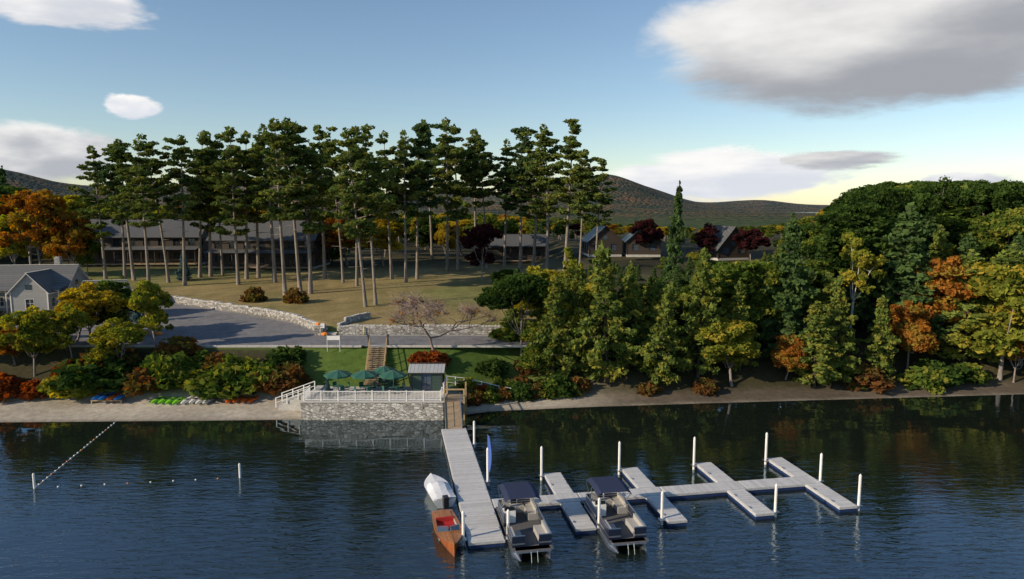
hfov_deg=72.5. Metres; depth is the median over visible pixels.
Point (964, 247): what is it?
fir tree
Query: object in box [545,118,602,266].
pine tree
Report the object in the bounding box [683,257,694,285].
fir tree
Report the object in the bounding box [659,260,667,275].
fir tree
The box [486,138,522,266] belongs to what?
pine tree
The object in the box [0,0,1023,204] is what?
sky
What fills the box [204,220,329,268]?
lodge
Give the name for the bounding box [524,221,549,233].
green tree
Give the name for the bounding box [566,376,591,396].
rust shrub
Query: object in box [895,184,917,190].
green tree
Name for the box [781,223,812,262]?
dark green tree
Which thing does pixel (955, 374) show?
shrub
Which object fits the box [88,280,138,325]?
green tree
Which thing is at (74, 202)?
yellow-green tree
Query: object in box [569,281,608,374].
birch tree
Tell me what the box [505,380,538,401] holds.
shrub
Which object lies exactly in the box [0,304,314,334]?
parking lot
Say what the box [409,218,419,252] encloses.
yellow tree
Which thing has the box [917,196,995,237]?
green tree
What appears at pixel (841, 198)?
dark green tree
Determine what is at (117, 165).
pine tree
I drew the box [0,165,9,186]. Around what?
fir tree
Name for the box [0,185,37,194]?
dark green tree
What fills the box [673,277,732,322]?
green tree
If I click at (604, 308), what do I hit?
spruce tree
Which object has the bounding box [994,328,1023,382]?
orange tree
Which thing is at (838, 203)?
dark green tree
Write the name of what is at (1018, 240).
fir tree
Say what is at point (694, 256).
yellow-green tree
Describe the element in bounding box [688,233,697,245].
yellow-green tree
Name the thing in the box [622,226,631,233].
yellow tree
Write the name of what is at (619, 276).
fir tree
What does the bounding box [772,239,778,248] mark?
dark green tree
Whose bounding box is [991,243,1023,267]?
spruce tree
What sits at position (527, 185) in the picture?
pine tree
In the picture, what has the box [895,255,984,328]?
orange tree
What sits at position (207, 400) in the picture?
white kayak
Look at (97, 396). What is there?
kayak stack
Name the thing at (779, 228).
yellow tree
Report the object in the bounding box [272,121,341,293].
pine tree
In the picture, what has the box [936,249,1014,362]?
spruce tree
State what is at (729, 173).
cloud
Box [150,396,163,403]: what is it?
lime kayak
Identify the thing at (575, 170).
pine tree
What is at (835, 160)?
cloud
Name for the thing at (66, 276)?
house
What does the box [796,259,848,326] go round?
green tree
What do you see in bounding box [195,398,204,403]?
white kayak
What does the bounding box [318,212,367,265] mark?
orange tree
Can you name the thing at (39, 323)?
green tree
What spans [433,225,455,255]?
yellow tree
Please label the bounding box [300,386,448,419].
patio retaining wall
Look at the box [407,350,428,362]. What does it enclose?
red shrub
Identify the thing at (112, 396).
kayak stack
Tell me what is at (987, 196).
dark green tree
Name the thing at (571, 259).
birch tree
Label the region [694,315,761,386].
yellow-green tree
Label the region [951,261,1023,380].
yellow-green tree
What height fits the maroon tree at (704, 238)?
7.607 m
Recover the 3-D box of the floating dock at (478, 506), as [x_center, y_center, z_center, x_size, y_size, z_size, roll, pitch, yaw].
[9.094,14.819,58.495,28.230,0.705,23.160,-1,7,-10]
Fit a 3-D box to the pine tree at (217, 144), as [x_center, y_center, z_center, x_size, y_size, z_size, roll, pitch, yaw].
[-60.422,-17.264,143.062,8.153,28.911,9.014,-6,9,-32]
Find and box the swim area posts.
[32,463,240,488]
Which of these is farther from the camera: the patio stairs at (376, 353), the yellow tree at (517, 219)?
the yellow tree at (517, 219)
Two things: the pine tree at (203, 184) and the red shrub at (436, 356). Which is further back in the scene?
the pine tree at (203, 184)
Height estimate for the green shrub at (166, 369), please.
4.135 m
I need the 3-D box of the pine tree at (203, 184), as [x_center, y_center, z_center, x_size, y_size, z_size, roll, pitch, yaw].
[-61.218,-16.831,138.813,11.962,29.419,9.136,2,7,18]
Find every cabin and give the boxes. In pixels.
[582,225,624,256]
[622,226,663,256]
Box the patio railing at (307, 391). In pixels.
[303,376,446,400]
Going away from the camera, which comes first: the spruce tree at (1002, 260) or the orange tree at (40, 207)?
the spruce tree at (1002, 260)
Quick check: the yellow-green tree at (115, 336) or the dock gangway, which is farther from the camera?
the yellow-green tree at (115, 336)
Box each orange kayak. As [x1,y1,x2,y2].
[233,395,244,402]
[241,395,250,402]
[248,395,258,402]
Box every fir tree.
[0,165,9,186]
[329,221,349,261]
[513,267,524,312]
[537,221,545,233]
[568,229,574,238]
[585,265,592,283]
[615,268,622,285]
[616,269,626,296]
[635,265,644,280]
[648,266,657,278]
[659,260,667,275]
[661,180,689,292]
[670,264,685,323]
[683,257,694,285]
[690,259,701,280]
[758,212,819,357]
[766,254,771,261]
[772,256,780,271]
[807,249,829,313]
[840,233,883,330]
[862,201,951,347]
[870,225,898,301]
[919,213,943,260]
[940,232,984,328]
[1007,232,1023,263]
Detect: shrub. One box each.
[0,372,25,401]
[17,378,48,400]
[45,350,141,394]
[49,359,98,376]
[78,346,140,367]
[120,367,165,396]
[139,351,197,389]
[153,335,202,357]
[173,349,209,372]
[183,362,243,399]
[200,351,234,372]
[222,353,258,371]
[237,360,277,395]
[239,286,267,302]
[249,361,313,395]
[263,345,306,365]
[282,287,309,303]
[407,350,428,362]
[422,350,451,366]
[467,389,487,406]
[470,384,491,392]
[473,357,508,378]
[481,385,500,403]
[488,317,531,341]
[488,376,512,391]
[495,386,514,401]
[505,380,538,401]
[508,374,532,383]
[513,359,543,375]
[528,383,544,398]
[538,379,561,399]
[541,373,582,397]
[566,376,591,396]
[636,380,664,396]
[639,278,664,296]
[691,377,719,395]
[840,362,895,393]
[895,365,952,394]
[915,357,974,386]
[954,362,992,384]
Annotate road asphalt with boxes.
[69,335,528,345]
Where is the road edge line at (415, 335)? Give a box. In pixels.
[342,335,487,335]
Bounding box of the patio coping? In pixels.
[299,385,449,402]
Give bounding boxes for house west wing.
[6,269,57,317]
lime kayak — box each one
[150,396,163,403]
[158,396,170,403]
[165,396,177,403]
[172,396,184,403]
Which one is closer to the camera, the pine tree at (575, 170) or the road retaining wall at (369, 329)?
the road retaining wall at (369, 329)
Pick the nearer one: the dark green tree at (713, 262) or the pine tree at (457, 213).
the dark green tree at (713, 262)
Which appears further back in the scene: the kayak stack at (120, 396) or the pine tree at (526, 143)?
the pine tree at (526, 143)
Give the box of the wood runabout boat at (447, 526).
[432,509,461,556]
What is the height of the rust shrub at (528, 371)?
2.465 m
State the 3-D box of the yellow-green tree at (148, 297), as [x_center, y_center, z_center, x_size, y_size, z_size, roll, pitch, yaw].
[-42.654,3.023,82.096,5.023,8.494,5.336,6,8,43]
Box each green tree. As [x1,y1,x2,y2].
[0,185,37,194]
[0,194,31,261]
[30,320,57,334]
[54,194,99,205]
[71,238,105,275]
[78,206,146,218]
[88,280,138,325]
[392,214,406,241]
[399,221,412,240]
[406,217,418,245]
[410,216,444,247]
[461,213,473,219]
[461,214,503,235]
[473,273,550,354]
[491,269,514,284]
[499,221,522,233]
[502,218,516,222]
[516,326,560,375]
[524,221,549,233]
[528,220,551,236]
[543,219,554,226]
[553,222,565,237]
[555,276,589,302]
[586,224,595,233]
[656,257,667,269]
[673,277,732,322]
[691,261,734,299]
[708,260,729,269]
[712,260,797,327]
[743,226,754,229]
[755,227,766,233]
[764,226,780,237]
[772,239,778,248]
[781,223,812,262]
[792,201,917,302]
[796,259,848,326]
[801,217,841,252]
[801,218,811,225]
[828,198,838,211]
[835,194,942,214]
[838,191,850,200]
[844,184,939,258]
[864,180,932,189]
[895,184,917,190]
[907,180,975,191]
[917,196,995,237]
[918,175,982,217]
[947,207,1023,265]
[951,179,1023,238]
[957,197,990,216]
[960,179,1021,184]
[970,308,1023,335]
[987,211,1023,256]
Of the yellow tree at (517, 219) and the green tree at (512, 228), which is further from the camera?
the yellow tree at (517, 219)
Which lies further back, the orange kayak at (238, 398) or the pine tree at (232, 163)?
the pine tree at (232, 163)
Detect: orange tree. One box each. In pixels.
[0,189,77,263]
[0,326,24,364]
[41,210,98,263]
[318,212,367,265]
[497,214,510,218]
[606,223,617,229]
[770,334,809,379]
[883,300,941,368]
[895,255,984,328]
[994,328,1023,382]
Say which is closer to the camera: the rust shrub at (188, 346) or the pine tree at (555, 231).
the rust shrub at (188, 346)
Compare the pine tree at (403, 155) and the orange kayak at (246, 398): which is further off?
the pine tree at (403, 155)
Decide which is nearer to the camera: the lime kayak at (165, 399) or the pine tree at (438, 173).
the lime kayak at (165, 399)
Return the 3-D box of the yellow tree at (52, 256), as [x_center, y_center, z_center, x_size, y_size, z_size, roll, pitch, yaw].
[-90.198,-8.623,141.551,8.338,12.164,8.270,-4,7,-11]
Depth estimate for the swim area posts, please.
54.37 m
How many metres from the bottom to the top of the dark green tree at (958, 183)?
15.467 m
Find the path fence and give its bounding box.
[446,375,510,390]
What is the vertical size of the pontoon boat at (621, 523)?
2.880 m
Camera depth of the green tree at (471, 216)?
340.56 m
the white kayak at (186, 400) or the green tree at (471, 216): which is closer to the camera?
the white kayak at (186, 400)
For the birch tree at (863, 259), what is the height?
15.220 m
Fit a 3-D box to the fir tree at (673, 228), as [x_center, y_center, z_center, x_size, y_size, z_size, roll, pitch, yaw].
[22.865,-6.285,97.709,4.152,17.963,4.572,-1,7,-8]
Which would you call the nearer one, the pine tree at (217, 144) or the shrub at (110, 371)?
the shrub at (110, 371)
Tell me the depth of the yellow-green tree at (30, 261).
156.06 m
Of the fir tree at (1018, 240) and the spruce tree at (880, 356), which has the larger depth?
the fir tree at (1018, 240)
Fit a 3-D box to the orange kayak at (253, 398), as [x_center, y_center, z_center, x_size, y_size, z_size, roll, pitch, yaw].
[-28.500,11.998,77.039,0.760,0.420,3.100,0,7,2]
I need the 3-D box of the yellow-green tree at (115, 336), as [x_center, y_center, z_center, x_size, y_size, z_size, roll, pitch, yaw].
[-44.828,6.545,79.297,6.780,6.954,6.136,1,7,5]
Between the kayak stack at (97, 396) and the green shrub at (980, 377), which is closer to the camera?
the kayak stack at (97, 396)
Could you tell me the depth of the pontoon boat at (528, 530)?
46.69 m
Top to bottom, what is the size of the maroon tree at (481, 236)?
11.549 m
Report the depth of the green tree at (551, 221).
252.62 m
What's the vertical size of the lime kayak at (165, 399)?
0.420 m
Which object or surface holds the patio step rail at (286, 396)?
on the terrain ground
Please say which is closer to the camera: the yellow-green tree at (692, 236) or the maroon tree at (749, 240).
the maroon tree at (749, 240)
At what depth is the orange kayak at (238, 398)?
76.58 m
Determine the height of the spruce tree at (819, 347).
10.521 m
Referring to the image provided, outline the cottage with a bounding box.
[82,279,131,311]
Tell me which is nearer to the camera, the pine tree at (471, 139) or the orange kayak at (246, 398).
the orange kayak at (246, 398)
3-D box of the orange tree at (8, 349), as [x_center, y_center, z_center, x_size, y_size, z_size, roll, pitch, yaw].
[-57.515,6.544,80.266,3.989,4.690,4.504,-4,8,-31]
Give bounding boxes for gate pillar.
[148,329,161,334]
[314,322,328,335]
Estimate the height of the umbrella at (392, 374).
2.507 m
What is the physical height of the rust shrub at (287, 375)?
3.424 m
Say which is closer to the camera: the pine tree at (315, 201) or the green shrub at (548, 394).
the green shrub at (548, 394)
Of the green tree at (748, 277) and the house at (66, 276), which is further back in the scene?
the house at (66, 276)
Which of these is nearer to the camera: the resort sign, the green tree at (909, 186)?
the resort sign
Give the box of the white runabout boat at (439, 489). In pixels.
[424,473,455,508]
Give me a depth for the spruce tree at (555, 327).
80.44 m
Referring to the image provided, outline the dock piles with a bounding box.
[460,421,862,544]
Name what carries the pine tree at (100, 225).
on the terrain ground
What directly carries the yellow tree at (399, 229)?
on the terrain ground
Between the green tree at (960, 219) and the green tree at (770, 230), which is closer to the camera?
the green tree at (960, 219)
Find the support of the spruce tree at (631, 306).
on the terrain ground
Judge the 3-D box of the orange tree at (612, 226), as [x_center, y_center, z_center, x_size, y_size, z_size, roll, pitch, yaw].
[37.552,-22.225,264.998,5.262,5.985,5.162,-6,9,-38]
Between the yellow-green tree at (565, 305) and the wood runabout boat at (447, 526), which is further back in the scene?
the yellow-green tree at (565, 305)
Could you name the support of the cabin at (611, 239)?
on the terrain ground
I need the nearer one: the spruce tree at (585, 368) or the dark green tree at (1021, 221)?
the spruce tree at (585, 368)
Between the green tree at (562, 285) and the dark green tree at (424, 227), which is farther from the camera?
the dark green tree at (424, 227)
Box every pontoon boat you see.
[496,481,553,562]
[583,476,648,554]
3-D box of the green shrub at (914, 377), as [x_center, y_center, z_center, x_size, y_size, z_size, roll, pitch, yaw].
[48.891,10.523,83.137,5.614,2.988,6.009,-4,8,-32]
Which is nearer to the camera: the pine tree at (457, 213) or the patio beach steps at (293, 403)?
the patio beach steps at (293, 403)
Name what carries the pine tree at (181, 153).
on the terrain ground
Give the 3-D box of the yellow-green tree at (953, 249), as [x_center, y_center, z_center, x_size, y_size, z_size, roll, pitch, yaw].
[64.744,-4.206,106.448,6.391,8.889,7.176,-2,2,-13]
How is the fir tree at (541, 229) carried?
on the terrain ground
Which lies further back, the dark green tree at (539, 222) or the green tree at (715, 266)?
the dark green tree at (539, 222)
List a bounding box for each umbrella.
[324,370,351,394]
[351,370,378,394]
[373,366,395,389]
[379,370,406,393]
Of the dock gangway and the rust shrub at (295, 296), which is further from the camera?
the rust shrub at (295, 296)
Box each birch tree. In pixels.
[562,247,584,273]
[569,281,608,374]
[838,231,886,327]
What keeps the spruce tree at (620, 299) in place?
on the terrain ground
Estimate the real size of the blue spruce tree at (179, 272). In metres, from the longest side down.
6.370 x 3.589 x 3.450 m
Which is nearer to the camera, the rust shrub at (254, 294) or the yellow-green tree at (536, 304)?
the yellow-green tree at (536, 304)
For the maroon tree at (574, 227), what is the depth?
192.92 m
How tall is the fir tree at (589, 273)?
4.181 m
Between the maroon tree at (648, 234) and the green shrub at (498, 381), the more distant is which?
the maroon tree at (648, 234)
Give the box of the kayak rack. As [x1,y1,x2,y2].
[90,393,130,403]
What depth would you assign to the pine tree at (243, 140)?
134.55 m
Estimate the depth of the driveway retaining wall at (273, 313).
104.44 m
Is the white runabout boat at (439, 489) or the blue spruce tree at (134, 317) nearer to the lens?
the white runabout boat at (439, 489)
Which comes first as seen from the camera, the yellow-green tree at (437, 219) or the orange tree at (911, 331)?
the orange tree at (911, 331)
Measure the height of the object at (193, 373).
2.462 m
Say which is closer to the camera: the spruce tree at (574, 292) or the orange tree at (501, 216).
the spruce tree at (574, 292)
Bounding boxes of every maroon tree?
[458,223,503,279]
[569,223,583,239]
[628,218,663,244]
[694,222,719,250]
[731,228,770,260]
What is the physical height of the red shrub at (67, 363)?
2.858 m
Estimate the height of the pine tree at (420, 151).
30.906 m
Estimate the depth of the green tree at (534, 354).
80.50 m
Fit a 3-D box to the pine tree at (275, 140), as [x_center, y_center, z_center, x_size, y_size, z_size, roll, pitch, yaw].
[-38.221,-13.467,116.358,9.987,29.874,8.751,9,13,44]
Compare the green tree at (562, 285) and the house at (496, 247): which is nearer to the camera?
the green tree at (562, 285)
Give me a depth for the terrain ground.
95.33 m
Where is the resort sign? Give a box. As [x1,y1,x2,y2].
[327,335,339,351]
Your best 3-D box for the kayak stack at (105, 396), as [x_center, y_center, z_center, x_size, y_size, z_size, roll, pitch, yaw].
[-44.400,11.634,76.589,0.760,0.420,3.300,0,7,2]
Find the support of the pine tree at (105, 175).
on the terrain ground
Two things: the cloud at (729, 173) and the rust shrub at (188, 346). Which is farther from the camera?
the cloud at (729, 173)
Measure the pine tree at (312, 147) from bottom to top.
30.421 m
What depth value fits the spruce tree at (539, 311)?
87.04 m
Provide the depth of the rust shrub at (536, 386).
78.25 m
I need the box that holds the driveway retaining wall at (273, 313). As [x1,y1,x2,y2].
[170,295,327,331]
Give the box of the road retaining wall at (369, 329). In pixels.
[339,324,503,334]
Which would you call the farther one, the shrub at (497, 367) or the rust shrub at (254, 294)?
the rust shrub at (254, 294)
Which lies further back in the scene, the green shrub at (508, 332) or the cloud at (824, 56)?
the cloud at (824, 56)
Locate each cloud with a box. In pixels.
[0,0,142,28]
[0,121,114,180]
[104,94,161,119]
[611,145,853,201]
[654,0,1023,113]
[779,150,897,169]
[920,170,1023,182]
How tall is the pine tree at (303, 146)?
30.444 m
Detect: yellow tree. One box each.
[42,231,76,263]
[50,281,98,341]
[52,290,127,344]
[360,226,403,266]
[373,218,406,256]
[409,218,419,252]
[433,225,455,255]
[436,219,470,254]
[497,216,519,222]
[518,220,528,233]
[613,227,625,237]
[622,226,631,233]
[656,227,669,240]
[775,226,784,235]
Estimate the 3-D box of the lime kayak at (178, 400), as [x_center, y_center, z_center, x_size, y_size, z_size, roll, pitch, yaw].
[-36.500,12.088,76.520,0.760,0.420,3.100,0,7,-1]
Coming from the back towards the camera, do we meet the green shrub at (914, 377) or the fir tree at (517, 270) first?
the fir tree at (517, 270)
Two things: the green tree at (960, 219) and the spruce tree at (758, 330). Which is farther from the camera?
the green tree at (960, 219)
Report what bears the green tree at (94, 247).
on the terrain ground
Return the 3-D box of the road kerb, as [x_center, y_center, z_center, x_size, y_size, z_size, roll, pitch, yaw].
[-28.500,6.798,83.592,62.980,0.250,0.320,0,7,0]
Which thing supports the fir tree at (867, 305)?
on the terrain ground
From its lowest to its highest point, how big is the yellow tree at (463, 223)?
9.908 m
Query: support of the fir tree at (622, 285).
on the terrain ground
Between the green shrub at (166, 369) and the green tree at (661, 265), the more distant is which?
the green tree at (661, 265)
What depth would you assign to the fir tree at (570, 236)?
227.47 m
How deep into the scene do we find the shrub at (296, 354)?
80.95 m
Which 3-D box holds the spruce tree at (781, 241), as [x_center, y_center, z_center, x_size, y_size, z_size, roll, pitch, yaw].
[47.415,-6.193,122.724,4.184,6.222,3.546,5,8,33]
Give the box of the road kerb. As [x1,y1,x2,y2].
[50,345,526,347]
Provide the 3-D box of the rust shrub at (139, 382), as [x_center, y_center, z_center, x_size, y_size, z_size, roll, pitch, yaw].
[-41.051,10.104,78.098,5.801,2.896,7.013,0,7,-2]
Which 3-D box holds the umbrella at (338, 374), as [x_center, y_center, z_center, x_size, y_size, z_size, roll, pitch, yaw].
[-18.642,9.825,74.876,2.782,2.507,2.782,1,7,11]
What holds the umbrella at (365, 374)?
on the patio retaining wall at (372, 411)
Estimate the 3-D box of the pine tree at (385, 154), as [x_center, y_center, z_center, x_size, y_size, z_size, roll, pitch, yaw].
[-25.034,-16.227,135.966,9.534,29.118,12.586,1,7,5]
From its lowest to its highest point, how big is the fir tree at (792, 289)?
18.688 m
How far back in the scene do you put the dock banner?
54.32 m
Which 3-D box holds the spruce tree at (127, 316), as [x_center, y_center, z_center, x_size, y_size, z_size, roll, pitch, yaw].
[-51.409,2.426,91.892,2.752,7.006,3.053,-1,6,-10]
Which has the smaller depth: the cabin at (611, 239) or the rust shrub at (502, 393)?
the rust shrub at (502, 393)
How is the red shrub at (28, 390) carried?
on the terrain ground
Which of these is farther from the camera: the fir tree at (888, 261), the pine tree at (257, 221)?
the pine tree at (257, 221)
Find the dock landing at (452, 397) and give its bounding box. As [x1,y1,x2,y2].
[444,382,466,419]
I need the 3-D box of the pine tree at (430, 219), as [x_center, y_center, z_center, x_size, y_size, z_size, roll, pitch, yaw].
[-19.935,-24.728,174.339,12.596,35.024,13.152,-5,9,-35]
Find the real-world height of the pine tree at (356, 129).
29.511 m
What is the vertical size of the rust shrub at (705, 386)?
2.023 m
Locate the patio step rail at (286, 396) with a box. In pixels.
[275,381,314,407]
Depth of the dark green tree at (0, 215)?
160.91 m
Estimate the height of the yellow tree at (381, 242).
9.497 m
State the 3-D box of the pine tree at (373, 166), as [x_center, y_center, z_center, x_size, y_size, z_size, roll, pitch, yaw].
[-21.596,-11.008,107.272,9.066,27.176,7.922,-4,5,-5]
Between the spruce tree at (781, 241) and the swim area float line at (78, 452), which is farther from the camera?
the spruce tree at (781, 241)
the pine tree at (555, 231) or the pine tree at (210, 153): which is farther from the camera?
the pine tree at (555, 231)
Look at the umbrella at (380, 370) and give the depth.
76.31 m
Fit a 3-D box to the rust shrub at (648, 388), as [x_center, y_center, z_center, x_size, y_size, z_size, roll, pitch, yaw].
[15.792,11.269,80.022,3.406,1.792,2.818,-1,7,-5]
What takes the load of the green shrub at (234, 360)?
on the terrain ground
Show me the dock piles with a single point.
(661, 519)
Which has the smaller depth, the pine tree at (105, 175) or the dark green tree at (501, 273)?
the dark green tree at (501, 273)
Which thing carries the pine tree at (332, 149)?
on the terrain ground
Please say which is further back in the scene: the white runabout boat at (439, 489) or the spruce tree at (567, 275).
the spruce tree at (567, 275)
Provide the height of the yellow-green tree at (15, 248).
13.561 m
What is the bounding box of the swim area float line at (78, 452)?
[36,422,218,486]
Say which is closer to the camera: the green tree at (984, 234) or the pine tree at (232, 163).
the green tree at (984, 234)
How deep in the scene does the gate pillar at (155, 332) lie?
91.08 m
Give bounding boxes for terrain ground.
[0,170,1023,421]
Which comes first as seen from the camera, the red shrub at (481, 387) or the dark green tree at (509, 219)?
the red shrub at (481, 387)
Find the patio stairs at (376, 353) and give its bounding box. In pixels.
[364,334,388,385]
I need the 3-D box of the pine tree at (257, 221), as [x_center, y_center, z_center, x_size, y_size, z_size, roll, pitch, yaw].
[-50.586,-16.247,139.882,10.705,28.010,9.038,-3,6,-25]
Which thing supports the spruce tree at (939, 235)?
on the terrain ground
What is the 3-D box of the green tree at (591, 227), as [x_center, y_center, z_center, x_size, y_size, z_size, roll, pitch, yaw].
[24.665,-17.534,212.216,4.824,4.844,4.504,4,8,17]
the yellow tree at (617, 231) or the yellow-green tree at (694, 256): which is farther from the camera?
the yellow tree at (617, 231)
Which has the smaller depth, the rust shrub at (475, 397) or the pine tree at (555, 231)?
the rust shrub at (475, 397)
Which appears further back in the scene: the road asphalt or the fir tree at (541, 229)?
the fir tree at (541, 229)
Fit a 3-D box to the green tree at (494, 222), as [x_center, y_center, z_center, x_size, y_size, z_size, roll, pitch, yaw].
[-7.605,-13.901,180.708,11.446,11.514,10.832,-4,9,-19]
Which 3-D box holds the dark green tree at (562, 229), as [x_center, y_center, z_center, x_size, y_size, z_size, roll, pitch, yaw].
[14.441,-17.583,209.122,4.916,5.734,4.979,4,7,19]
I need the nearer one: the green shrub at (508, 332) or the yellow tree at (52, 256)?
the green shrub at (508, 332)
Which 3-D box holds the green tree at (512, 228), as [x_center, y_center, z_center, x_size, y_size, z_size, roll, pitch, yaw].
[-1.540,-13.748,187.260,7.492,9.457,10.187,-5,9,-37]
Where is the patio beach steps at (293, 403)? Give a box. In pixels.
[278,392,302,410]
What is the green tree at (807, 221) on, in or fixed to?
on the terrain ground
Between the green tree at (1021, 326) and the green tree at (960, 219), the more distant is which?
the green tree at (960, 219)
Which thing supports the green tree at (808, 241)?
on the terrain ground
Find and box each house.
[0,256,89,314]
[695,225,752,260]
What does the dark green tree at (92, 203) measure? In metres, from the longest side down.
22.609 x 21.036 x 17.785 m
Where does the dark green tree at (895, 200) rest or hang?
on the terrain ground
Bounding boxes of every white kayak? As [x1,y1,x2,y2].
[181,396,193,403]
[189,396,198,403]
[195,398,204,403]
[203,398,213,403]
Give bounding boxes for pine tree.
[66,145,118,278]
[96,141,132,278]
[99,138,151,280]
[113,139,171,280]
[127,133,194,282]
[162,134,212,285]
[174,131,225,277]
[178,130,225,276]
[197,126,255,284]
[203,132,235,274]
[205,130,268,278]
[236,138,276,277]
[238,123,306,282]
[252,118,305,294]
[267,117,325,291]
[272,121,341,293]
[306,124,348,278]
[317,131,360,282]
[328,124,395,306]
[338,131,397,304]
[339,125,381,285]
[372,130,403,278]
[380,129,439,282]
[394,122,445,278]
[411,119,451,259]
[422,117,470,270]
[439,124,484,270]
[454,128,493,266]
[463,134,509,268]
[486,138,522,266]
[496,126,538,268]
[510,130,564,266]
[523,123,571,268]
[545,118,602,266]
[551,225,559,244]
[560,149,604,264]
[572,158,616,249]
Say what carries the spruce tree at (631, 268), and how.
on the terrain ground
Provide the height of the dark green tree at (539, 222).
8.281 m
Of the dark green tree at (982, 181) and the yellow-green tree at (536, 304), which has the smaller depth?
the yellow-green tree at (536, 304)
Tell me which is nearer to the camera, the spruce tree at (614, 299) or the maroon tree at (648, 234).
the spruce tree at (614, 299)
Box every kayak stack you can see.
[91,392,104,399]
[98,392,115,399]
[106,392,122,399]
[114,393,125,399]
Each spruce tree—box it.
[115,287,132,324]
[129,311,144,323]
[173,254,192,280]
[324,378,332,396]
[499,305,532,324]
[522,278,546,327]
[529,275,578,382]
[558,266,590,317]
[562,265,609,358]
[569,308,602,378]
[570,241,649,382]
[579,261,587,280]
[602,283,617,321]
[610,273,653,368]
[617,264,646,307]
[621,261,650,342]
[637,281,691,385]
[641,276,659,339]
[641,277,679,358]
[672,248,734,377]
[722,279,759,371]
[754,261,784,340]
[761,252,766,260]
[771,237,787,261]
[787,300,842,387]
[807,272,863,354]
[808,276,861,382]
[861,295,900,374]
[876,235,903,304]
[924,224,953,322]
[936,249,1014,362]
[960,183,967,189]
[971,250,1013,362]
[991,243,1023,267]
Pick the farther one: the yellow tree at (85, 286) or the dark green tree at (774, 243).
the dark green tree at (774, 243)
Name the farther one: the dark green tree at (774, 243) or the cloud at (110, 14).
the cloud at (110, 14)
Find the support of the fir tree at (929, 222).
on the terrain ground
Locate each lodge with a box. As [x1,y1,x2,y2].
[74,219,213,265]
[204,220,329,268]
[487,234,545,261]
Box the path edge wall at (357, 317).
[337,312,370,330]
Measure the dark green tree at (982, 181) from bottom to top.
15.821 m
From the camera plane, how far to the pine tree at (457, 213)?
150.57 m
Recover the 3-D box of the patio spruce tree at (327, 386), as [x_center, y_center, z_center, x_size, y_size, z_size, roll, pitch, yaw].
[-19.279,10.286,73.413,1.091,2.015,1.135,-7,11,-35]
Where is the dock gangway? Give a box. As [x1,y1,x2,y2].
[444,392,461,428]
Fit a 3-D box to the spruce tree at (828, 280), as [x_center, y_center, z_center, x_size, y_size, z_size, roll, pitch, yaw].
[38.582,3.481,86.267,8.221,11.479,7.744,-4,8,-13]
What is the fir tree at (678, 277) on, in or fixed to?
on the terrain ground
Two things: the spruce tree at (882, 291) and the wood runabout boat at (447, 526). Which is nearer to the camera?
the wood runabout boat at (447, 526)
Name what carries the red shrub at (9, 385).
on the terrain ground
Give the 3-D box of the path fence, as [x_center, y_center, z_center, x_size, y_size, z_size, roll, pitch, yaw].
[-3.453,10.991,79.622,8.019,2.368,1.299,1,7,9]
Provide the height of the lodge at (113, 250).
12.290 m
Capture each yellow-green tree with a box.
[0,211,30,264]
[0,305,59,376]
[8,207,35,264]
[45,303,94,357]
[62,195,90,213]
[82,317,148,362]
[127,280,173,347]
[150,206,174,218]
[432,215,441,224]
[514,265,563,310]
[533,301,587,352]
[579,223,589,235]
[686,252,700,262]
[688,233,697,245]
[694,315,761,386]
[941,239,958,257]
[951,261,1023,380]
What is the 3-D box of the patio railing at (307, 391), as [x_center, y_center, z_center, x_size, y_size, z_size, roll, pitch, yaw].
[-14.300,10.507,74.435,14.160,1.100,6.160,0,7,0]
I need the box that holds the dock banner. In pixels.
[487,434,491,471]
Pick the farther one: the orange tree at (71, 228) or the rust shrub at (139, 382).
the orange tree at (71, 228)
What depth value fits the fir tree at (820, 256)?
96.54 m
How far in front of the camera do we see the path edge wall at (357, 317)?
94.89 m
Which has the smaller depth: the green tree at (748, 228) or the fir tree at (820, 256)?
the fir tree at (820, 256)
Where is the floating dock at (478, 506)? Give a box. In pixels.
[441,428,857,548]
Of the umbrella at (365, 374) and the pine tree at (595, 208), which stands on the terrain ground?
the pine tree at (595, 208)
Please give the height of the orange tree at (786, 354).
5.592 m
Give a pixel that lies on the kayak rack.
(106, 400)
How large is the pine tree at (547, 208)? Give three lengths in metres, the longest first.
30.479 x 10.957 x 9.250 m
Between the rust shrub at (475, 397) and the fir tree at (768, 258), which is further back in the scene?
the fir tree at (768, 258)
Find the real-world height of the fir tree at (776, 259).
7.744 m
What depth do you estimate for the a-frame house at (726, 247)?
138.38 m
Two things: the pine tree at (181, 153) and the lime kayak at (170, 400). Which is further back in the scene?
the pine tree at (181, 153)
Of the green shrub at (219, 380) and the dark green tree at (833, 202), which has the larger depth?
the dark green tree at (833, 202)
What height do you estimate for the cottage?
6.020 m
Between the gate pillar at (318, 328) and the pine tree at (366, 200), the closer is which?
the gate pillar at (318, 328)

